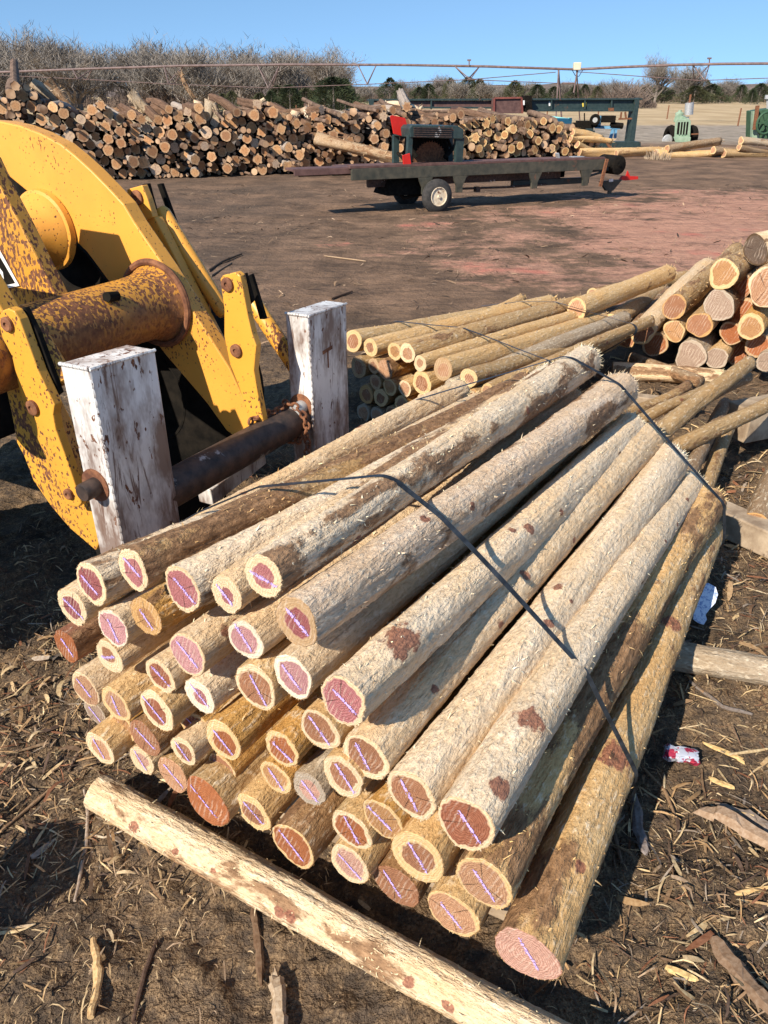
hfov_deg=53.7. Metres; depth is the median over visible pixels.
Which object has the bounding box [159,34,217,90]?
bare tree
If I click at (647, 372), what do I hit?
split rail
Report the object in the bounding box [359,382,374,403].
cedar post
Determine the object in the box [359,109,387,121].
stacked log
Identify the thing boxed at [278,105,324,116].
stacked log
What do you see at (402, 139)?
stacked log
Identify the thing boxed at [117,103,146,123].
stacked log
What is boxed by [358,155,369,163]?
stacked log
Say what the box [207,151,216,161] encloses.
stacked log
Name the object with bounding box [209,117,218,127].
stacked log
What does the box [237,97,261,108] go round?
stacked log
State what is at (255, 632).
cedar post
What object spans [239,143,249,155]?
stacked log
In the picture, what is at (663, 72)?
bare tree
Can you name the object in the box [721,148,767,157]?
ground log
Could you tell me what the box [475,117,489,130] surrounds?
stacked log
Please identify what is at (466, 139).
stacked log
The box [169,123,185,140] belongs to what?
stacked log
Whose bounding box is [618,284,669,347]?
cedar log
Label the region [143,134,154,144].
stacked log
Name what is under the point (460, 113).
stacked log
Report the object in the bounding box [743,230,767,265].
cedar log
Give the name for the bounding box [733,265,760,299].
cedar log
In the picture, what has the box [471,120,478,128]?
stacked log
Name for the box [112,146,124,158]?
stacked log
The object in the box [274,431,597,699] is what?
cedar post
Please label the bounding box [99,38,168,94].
bare tree
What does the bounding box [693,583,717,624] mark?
plastic scrap
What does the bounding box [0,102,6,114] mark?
stacked log
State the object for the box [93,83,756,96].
hills
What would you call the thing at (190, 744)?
cedar post
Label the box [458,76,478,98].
evergreen tree
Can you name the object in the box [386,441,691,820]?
cedar post
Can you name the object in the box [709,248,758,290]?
cedar log
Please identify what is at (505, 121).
stacked log
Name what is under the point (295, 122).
stacked log
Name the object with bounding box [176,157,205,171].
stacked log
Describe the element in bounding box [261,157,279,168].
stacked log
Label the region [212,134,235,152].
stacked log
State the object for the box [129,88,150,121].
crooked log
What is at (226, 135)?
stacked log
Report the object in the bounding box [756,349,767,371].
cedar log
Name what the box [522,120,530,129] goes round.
stacked log
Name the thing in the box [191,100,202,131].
crooked log
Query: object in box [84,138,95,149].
stacked log
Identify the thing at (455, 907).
cedar post
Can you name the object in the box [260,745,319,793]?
cedar post
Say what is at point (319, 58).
bare tree
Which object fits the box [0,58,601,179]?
stacked logs
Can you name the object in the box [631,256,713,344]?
cedar log
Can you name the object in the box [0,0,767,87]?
sky
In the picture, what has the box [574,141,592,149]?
ground log
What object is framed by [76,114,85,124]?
stacked log
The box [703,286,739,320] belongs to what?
cedar log
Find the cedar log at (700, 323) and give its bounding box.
[686,305,719,337]
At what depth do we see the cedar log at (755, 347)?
5.98 m
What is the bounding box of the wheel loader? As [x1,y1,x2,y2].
[0,120,348,555]
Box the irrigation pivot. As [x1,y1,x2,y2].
[0,57,767,119]
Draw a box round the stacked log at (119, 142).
[113,137,125,148]
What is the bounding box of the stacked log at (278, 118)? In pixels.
[268,112,281,121]
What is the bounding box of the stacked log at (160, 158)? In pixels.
[154,153,166,164]
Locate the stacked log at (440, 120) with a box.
[411,107,448,124]
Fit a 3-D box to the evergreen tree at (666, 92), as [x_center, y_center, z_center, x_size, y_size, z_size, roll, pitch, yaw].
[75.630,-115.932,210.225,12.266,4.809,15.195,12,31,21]
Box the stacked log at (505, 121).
[499,117,510,125]
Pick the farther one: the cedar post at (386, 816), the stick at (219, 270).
the stick at (219, 270)
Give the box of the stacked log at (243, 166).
[237,162,246,170]
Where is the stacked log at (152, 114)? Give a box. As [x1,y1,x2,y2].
[143,99,161,124]
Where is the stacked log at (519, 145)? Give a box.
[506,140,522,149]
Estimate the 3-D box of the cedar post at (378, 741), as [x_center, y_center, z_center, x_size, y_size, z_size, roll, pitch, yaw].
[0.567,0.109,2.558,0.202,0.194,2.279,17,32,28]
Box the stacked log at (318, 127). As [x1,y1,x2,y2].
[311,122,325,132]
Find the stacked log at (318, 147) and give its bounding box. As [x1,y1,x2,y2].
[304,141,325,149]
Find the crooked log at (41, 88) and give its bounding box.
[29,78,57,100]
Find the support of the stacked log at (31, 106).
on the stacked log at (54, 120)
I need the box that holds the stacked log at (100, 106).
[94,100,106,111]
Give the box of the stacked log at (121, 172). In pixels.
[112,166,127,177]
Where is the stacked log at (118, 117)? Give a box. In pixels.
[97,101,124,122]
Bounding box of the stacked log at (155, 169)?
[150,161,161,174]
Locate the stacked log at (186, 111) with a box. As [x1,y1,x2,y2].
[179,107,190,116]
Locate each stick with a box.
[0,788,48,831]
[3,923,35,929]
[12,737,83,751]
[68,744,86,771]
[73,789,89,901]
[87,937,103,1019]
[88,830,122,852]
[131,939,157,1021]
[208,253,241,270]
[211,262,231,275]
[250,907,263,986]
[268,966,287,1023]
[324,255,365,261]
[330,291,352,298]
[613,832,622,862]
[630,794,649,855]
[643,767,675,814]
[665,965,698,981]
[689,680,752,715]
[703,742,744,763]
[709,776,734,788]
[728,748,767,755]
[734,886,767,895]
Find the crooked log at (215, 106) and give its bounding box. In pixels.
[212,102,221,136]
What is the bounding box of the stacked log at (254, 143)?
[239,137,258,148]
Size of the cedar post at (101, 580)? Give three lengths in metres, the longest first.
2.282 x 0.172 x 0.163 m
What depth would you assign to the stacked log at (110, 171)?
20.38 m
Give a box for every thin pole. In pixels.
[608,380,694,423]
[638,381,710,421]
[655,372,754,423]
[656,354,757,440]
[666,397,767,451]
[687,397,730,471]
[701,429,734,487]
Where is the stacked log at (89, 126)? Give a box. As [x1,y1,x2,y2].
[82,120,96,134]
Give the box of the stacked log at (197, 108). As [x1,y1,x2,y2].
[185,102,202,113]
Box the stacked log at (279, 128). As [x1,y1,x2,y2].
[272,122,285,133]
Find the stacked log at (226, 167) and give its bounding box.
[216,161,231,173]
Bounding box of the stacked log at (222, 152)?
[192,147,226,156]
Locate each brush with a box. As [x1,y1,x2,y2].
[0,82,358,107]
[361,84,765,101]
[582,78,660,108]
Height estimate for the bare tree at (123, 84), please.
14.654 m
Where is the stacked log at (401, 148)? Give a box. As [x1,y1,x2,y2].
[391,144,403,152]
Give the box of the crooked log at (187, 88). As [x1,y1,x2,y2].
[174,70,196,98]
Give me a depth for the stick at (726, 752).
2.63 m
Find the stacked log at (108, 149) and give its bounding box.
[102,140,114,155]
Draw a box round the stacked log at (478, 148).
[464,143,482,152]
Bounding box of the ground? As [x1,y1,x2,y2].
[0,97,767,1023]
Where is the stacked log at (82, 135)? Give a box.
[67,127,88,141]
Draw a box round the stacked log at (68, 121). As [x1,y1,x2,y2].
[63,117,75,128]
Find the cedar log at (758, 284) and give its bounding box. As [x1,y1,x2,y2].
[748,263,767,306]
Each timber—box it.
[280,796,532,920]
[631,393,670,411]
[719,501,767,558]
[727,394,767,442]
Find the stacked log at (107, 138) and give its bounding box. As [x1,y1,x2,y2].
[103,132,112,143]
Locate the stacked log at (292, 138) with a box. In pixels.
[273,134,297,143]
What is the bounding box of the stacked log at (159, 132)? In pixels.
[153,126,168,138]
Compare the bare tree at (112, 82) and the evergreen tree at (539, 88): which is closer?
the bare tree at (112, 82)
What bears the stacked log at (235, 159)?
on the stacked logs at (12, 85)
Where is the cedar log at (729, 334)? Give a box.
[719,318,742,344]
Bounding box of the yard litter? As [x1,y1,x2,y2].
[61,183,767,411]
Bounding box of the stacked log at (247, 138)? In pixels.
[242,133,253,143]
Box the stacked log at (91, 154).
[87,151,95,159]
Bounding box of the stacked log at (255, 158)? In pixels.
[230,150,261,164]
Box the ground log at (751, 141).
[738,136,767,146]
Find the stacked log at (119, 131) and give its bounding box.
[112,124,125,137]
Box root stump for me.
[644,150,672,159]
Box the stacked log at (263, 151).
[258,147,268,156]
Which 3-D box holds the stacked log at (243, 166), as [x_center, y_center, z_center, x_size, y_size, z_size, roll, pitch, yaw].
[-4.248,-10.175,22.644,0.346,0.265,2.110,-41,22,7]
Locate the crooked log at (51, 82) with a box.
[44,77,77,106]
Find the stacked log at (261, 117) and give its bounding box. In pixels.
[242,106,264,121]
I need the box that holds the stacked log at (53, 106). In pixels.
[48,101,78,118]
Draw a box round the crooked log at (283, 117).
[256,110,290,126]
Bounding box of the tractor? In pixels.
[662,94,698,141]
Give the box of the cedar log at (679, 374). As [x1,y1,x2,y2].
[627,352,706,387]
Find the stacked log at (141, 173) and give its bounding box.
[135,166,146,177]
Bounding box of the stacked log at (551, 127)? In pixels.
[539,123,555,132]
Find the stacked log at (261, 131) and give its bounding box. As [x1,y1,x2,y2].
[254,126,266,136]
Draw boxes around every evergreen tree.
[217,93,231,110]
[221,91,241,110]
[249,93,264,99]
[265,91,284,105]
[267,85,298,108]
[272,84,307,108]
[284,96,306,108]
[293,76,368,110]
[298,87,315,101]
[309,88,332,106]
[324,82,350,108]
[327,78,364,109]
[373,77,406,98]
[392,84,402,98]
[407,86,427,98]
[415,83,440,98]
[440,77,456,98]
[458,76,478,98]
[465,79,492,98]
[502,80,526,96]
[525,84,551,97]
[542,86,563,97]
[563,85,584,97]
[576,84,594,97]
[588,86,605,97]
[641,86,667,102]
[647,86,676,102]
[671,85,719,103]
[691,79,713,101]
[692,83,732,103]
[710,91,732,102]
[729,84,748,102]
[740,83,767,103]
[741,90,762,104]
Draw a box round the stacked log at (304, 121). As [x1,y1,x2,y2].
[270,102,312,131]
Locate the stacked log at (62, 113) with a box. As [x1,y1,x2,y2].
[48,107,68,120]
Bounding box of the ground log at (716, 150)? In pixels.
[710,146,736,153]
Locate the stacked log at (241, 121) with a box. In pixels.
[233,116,245,125]
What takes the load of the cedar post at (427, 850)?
on the cedar post at (455, 907)
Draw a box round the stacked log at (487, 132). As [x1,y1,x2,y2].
[482,128,491,136]
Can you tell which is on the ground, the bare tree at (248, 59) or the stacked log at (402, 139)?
the bare tree at (248, 59)
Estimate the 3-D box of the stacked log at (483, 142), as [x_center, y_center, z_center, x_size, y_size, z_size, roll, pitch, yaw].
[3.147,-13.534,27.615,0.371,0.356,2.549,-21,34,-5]
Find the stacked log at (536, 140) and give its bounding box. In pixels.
[525,135,541,144]
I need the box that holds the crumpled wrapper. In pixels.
[663,743,699,765]
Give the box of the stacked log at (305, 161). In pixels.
[299,157,309,166]
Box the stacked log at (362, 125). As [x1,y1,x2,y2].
[357,121,364,129]
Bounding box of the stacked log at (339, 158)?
[331,154,344,162]
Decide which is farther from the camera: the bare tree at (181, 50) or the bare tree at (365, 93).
the bare tree at (365, 93)
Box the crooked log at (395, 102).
[385,100,422,109]
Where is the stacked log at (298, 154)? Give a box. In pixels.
[289,149,303,159]
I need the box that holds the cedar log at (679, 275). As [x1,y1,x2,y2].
[587,270,688,292]
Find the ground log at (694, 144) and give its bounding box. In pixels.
[664,137,724,152]
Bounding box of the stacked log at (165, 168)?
[154,159,169,172]
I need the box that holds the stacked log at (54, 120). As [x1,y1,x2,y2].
[49,113,60,126]
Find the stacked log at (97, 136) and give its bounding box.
[90,130,103,141]
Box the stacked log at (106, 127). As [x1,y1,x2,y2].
[99,120,113,132]
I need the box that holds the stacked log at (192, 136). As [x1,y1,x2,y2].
[162,123,199,142]
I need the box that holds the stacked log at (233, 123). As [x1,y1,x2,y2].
[212,117,238,133]
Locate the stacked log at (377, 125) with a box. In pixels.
[370,120,381,130]
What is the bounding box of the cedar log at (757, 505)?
[746,464,767,518]
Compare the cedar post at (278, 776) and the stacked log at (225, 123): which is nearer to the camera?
the cedar post at (278, 776)
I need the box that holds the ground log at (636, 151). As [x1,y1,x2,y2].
[614,146,664,156]
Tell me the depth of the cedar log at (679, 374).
5.88 m
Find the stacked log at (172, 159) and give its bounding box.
[167,153,175,162]
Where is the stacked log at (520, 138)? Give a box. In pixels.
[516,134,523,141]
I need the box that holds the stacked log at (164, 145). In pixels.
[159,140,169,152]
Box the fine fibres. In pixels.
[0,486,767,1023]
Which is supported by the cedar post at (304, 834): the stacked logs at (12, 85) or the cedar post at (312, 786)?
the cedar post at (312, 786)
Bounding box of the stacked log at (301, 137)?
[290,133,304,141]
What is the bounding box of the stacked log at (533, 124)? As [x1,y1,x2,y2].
[529,119,536,129]
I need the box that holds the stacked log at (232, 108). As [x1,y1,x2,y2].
[208,93,240,116]
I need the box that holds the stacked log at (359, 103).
[353,101,385,111]
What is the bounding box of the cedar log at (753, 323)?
[737,305,767,339]
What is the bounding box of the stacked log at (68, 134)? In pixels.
[62,128,76,141]
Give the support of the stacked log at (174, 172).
on the ground
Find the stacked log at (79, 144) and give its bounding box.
[73,141,85,148]
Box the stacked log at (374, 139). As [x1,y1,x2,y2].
[365,133,378,143]
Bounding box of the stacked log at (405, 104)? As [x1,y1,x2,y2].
[396,88,411,111]
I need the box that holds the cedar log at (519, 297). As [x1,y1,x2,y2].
[491,293,526,307]
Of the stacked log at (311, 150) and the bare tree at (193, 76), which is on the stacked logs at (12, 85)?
the stacked log at (311, 150)
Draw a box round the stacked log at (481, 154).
[473,149,484,157]
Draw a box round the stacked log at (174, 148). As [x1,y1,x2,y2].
[156,142,179,152]
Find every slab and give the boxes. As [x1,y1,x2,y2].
[692,805,767,849]
[709,936,767,1013]
[715,803,767,832]
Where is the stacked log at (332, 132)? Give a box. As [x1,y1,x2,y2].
[323,129,337,136]
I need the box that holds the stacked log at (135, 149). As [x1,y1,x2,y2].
[130,144,139,154]
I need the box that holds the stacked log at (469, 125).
[465,123,471,129]
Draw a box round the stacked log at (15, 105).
[10,100,21,110]
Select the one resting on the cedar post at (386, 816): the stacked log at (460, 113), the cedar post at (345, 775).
the cedar post at (345, 775)
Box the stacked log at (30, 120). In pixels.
[19,112,34,123]
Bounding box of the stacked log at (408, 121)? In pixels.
[369,117,410,130]
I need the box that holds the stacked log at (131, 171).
[125,167,136,176]
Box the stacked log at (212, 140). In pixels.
[194,131,217,145]
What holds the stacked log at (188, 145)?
on the stacked log at (193, 158)
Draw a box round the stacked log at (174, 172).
[165,162,178,176]
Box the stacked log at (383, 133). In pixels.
[363,129,389,137]
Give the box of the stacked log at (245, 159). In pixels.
[227,150,249,163]
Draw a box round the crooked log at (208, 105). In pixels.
[201,97,213,126]
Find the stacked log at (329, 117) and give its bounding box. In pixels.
[318,112,330,124]
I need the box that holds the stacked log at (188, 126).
[174,122,192,132]
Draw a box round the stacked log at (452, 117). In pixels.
[437,113,455,121]
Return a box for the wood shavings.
[562,351,767,797]
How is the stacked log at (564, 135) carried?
on the stacked log at (562, 150)
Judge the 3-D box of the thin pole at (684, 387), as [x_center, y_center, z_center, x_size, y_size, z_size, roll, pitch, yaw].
[1.625,-0.673,4.715,1.167,0.111,0.107,-22,35,-39]
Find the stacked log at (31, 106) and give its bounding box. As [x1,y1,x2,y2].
[26,100,49,112]
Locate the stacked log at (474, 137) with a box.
[467,132,480,143]
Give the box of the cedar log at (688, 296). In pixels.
[662,238,742,319]
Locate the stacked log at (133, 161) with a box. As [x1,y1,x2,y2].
[111,154,139,167]
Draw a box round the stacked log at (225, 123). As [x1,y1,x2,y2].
[221,119,228,128]
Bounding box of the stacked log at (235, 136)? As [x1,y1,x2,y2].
[217,130,237,141]
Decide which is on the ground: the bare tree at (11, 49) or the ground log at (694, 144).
the bare tree at (11, 49)
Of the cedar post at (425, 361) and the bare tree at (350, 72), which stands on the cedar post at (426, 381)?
the cedar post at (425, 361)
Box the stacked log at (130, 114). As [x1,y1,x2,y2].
[117,109,135,120]
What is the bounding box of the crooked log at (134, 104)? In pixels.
[127,94,143,112]
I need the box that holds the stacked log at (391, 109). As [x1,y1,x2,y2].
[356,105,395,115]
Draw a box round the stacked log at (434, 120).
[410,111,438,124]
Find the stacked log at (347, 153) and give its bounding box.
[341,152,357,156]
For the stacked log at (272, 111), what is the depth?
20.75 m
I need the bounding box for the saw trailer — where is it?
[285,115,637,211]
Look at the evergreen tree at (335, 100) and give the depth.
92.33 m
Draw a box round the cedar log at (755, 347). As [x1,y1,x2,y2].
[744,327,767,357]
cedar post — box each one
[53,616,104,662]
[57,378,471,625]
[72,639,169,706]
[76,465,323,606]
[84,701,110,723]
[85,715,135,763]
[96,601,217,672]
[97,390,482,646]
[101,641,169,721]
[110,710,143,740]
[118,369,529,591]
[129,378,505,634]
[130,712,183,755]
[130,744,171,774]
[140,684,197,730]
[145,646,192,693]
[158,748,213,792]
[164,362,547,612]
[169,595,265,676]
[170,692,240,764]
[181,691,239,728]
[184,649,248,713]
[186,747,270,826]
[205,693,299,759]
[209,701,299,777]
[211,359,557,613]
[228,387,582,658]
[235,637,291,710]
[237,771,298,830]
[244,344,604,597]
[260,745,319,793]
[265,442,584,767]
[271,790,346,868]
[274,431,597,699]
[275,370,639,646]
[293,748,334,805]
[299,423,609,748]
[321,411,645,726]
[323,742,371,797]
[330,835,392,883]
[332,779,380,849]
[342,420,665,779]
[347,305,494,352]
[351,353,382,377]
[357,402,377,420]
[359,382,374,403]
[363,487,625,840]
[364,294,557,356]
[368,296,557,373]
[370,373,383,389]
[370,403,394,418]
[373,849,430,906]
[374,388,401,406]
[378,357,415,379]
[383,370,416,395]
[386,404,395,412]
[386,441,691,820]
[388,297,564,360]
[390,810,460,883]
[395,393,419,407]
[398,376,417,396]
[399,293,580,362]
[413,368,445,394]
[414,309,605,371]
[427,848,490,936]
[434,311,607,380]
[438,468,708,850]
[445,311,631,388]
[455,483,729,909]
[460,346,570,387]
[470,318,646,393]
[481,314,655,391]
[495,522,722,980]
[599,339,626,353]
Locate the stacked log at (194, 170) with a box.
[190,164,199,176]
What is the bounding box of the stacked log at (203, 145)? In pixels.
[186,138,208,150]
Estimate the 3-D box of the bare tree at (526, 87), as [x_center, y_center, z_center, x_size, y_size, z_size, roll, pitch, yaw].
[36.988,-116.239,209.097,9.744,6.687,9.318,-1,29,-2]
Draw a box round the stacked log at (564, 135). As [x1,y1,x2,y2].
[561,132,567,139]
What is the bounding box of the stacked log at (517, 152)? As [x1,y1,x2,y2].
[511,149,520,156]
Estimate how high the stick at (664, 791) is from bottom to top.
0.029 m
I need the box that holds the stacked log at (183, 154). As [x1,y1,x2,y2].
[180,151,188,161]
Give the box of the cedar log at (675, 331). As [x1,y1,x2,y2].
[663,288,713,342]
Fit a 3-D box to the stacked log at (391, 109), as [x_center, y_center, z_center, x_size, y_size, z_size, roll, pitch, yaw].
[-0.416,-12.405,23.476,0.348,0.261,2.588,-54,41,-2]
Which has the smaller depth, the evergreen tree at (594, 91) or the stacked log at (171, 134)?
the stacked log at (171, 134)
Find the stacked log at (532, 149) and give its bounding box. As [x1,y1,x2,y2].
[524,145,538,154]
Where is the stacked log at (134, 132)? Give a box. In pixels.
[126,126,140,138]
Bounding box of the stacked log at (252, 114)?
[239,109,258,120]
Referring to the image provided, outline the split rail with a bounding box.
[611,362,724,383]
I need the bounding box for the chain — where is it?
[247,399,310,455]
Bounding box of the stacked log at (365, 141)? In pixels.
[363,138,387,143]
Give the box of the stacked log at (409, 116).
[374,101,412,118]
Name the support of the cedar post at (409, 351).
on the cedar post at (406, 388)
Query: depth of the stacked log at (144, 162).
20.46 m
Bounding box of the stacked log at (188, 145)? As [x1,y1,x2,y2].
[180,143,191,151]
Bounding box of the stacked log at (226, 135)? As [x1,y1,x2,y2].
[220,130,232,141]
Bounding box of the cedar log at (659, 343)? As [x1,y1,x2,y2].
[642,319,672,355]
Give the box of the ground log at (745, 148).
[736,144,767,153]
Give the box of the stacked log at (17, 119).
[11,117,23,122]
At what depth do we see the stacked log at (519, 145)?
27.05 m
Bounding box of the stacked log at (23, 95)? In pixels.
[16,89,38,102]
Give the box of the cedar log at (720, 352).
[705,336,735,367]
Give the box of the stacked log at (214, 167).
[200,159,218,172]
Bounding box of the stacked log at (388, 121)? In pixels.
[386,115,399,125]
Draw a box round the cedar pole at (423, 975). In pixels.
[83,774,570,1023]
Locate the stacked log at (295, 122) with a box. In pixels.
[278,111,301,128]
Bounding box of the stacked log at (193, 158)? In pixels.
[174,149,199,164]
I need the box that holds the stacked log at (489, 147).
[484,142,493,152]
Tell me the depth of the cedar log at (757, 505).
3.87 m
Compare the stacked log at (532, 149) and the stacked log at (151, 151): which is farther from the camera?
the stacked log at (532, 149)
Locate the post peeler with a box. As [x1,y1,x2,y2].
[572,113,623,138]
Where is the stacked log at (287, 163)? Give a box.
[274,157,291,171]
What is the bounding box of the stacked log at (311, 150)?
[297,142,314,153]
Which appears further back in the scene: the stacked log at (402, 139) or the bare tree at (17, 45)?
the bare tree at (17, 45)
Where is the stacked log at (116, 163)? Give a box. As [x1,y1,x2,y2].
[110,158,121,169]
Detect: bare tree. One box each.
[0,31,28,78]
[0,32,36,105]
[0,40,115,109]
[0,46,32,95]
[1,20,91,89]
[3,30,44,89]
[24,27,100,84]
[32,40,120,94]
[75,42,123,99]
[93,34,156,96]
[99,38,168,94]
[117,42,233,101]
[121,27,189,91]
[149,38,239,104]
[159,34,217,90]
[207,47,261,97]
[209,50,274,105]
[218,34,278,98]
[232,41,300,85]
[233,40,308,96]
[262,47,314,95]
[292,48,370,108]
[293,37,338,89]
[339,56,363,87]
[356,83,376,101]
[368,85,382,93]
[389,77,412,95]
[405,83,424,98]
[411,78,433,87]
[426,70,449,94]
[429,87,444,98]
[443,75,478,98]
[472,78,499,98]
[487,85,513,97]
[504,79,532,96]
[530,84,548,97]
[556,78,584,97]
[571,79,608,96]
[603,79,628,93]
[603,82,632,94]
[630,78,652,89]
[638,48,682,102]
[652,85,677,102]
[668,61,716,103]
[712,78,735,102]
[721,77,747,93]
[735,85,762,101]
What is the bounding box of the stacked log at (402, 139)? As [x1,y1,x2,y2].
[389,136,404,143]
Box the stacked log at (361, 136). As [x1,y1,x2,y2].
[353,133,363,142]
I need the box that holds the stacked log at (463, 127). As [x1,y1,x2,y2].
[458,124,466,130]
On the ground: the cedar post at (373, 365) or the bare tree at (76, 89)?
the bare tree at (76, 89)
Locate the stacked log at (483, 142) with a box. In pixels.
[479,138,486,146]
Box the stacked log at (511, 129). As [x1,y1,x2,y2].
[497,124,516,134]
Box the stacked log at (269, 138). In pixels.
[264,134,273,145]
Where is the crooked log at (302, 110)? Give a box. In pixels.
[300,102,313,124]
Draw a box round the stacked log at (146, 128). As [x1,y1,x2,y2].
[140,122,154,135]
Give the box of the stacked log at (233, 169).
[218,165,236,172]
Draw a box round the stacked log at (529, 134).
[520,129,533,138]
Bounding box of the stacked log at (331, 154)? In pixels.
[320,148,334,159]
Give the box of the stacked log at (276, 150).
[269,145,281,156]
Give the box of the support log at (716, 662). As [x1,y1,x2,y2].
[673,641,767,685]
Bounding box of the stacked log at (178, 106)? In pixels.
[171,101,209,120]
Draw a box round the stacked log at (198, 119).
[182,103,205,124]
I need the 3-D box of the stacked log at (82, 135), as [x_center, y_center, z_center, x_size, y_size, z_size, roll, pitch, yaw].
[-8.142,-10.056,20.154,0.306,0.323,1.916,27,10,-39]
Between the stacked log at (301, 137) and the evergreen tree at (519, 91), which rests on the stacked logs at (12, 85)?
the stacked log at (301, 137)
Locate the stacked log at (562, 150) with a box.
[556,145,568,155]
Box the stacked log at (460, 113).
[425,109,464,118]
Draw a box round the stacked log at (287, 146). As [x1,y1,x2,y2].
[258,140,292,151]
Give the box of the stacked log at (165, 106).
[146,98,172,113]
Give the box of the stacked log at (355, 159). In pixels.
[344,155,359,163]
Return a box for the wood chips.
[0,462,767,1023]
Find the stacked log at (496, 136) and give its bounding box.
[490,132,501,140]
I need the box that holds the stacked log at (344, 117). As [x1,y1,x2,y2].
[325,111,347,121]
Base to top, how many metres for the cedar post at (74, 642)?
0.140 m
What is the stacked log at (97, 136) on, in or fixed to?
on the stacked logs at (12, 85)
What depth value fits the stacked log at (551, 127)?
27.31 m
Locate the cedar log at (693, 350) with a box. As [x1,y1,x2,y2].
[675,321,722,366]
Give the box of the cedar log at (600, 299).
[567,264,677,317]
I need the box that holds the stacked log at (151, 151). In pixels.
[140,141,157,157]
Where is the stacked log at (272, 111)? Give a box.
[260,106,277,117]
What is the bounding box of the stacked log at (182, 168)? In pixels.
[159,151,185,171]
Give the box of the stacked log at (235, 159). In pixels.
[202,155,239,164]
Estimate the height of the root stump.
0.562 m
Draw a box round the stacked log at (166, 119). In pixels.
[161,114,172,125]
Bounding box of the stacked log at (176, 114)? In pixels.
[143,103,183,122]
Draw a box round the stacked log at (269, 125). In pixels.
[263,121,273,130]
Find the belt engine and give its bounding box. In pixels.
[746,95,767,138]
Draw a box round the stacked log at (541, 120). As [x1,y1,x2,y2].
[535,117,546,124]
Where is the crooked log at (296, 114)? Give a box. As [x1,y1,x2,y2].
[290,110,301,128]
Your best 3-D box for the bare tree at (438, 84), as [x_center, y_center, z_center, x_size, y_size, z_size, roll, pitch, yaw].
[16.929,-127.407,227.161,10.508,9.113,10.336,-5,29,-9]
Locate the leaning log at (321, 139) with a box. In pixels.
[313,132,402,162]
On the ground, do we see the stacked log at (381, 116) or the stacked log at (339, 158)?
the stacked log at (339, 158)
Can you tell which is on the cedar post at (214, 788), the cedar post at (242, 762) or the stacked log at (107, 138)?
the cedar post at (242, 762)
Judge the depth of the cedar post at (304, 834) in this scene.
1.97 m
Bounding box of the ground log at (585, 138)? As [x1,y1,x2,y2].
[569,135,615,143]
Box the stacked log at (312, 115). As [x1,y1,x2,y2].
[303,103,318,120]
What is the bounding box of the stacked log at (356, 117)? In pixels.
[348,113,359,121]
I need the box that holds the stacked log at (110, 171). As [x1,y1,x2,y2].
[105,167,116,178]
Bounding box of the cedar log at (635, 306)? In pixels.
[607,286,664,317]
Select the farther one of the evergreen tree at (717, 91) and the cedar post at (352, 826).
the evergreen tree at (717, 91)
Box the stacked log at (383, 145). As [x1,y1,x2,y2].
[372,142,388,149]
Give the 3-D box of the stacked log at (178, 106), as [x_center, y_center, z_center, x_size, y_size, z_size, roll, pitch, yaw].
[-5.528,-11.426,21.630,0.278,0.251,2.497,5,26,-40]
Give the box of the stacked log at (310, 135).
[305,132,315,140]
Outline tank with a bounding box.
[553,116,571,123]
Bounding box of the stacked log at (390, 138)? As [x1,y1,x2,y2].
[388,132,399,141]
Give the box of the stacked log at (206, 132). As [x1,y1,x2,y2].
[200,125,211,138]
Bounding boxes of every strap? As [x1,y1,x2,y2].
[181,474,637,786]
[393,321,551,363]
[415,356,725,546]
[478,301,637,353]
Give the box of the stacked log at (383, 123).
[364,119,385,127]
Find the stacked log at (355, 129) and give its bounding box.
[341,120,359,133]
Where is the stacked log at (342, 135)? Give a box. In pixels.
[338,131,353,141]
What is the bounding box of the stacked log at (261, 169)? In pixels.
[246,163,266,174]
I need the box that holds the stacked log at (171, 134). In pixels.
[164,129,176,140]
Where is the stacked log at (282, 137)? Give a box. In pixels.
[279,129,286,142]
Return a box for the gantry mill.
[367,96,642,147]
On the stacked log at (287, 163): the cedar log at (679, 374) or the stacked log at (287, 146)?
the stacked log at (287, 146)
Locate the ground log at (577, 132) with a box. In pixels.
[570,128,603,136]
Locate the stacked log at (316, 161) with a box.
[310,156,323,165]
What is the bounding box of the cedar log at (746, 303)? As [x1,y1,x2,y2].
[731,294,754,319]
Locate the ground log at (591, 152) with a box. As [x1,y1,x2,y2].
[577,146,649,156]
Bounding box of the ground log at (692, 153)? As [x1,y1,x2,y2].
[658,149,720,157]
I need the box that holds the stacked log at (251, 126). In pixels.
[244,120,256,133]
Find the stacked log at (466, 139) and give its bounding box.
[463,134,468,144]
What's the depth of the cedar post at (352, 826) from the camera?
1.85 m
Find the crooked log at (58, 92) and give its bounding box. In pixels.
[52,85,79,109]
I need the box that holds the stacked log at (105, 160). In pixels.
[100,156,109,165]
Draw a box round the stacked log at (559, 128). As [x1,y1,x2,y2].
[555,123,562,132]
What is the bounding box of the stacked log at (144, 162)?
[131,152,149,168]
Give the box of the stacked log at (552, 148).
[539,144,554,152]
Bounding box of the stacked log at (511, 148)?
[493,144,514,153]
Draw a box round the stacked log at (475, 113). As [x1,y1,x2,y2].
[456,107,495,122]
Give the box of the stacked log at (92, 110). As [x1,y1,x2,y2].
[86,104,97,122]
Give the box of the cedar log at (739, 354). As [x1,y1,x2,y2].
[728,338,747,364]
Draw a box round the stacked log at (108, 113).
[93,103,113,118]
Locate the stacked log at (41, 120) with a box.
[35,114,47,125]
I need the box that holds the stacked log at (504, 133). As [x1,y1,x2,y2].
[501,130,507,138]
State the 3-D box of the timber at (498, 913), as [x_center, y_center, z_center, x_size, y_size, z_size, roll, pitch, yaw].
[-0.078,0.926,2.290,1.131,0.150,0.120,14,32,24]

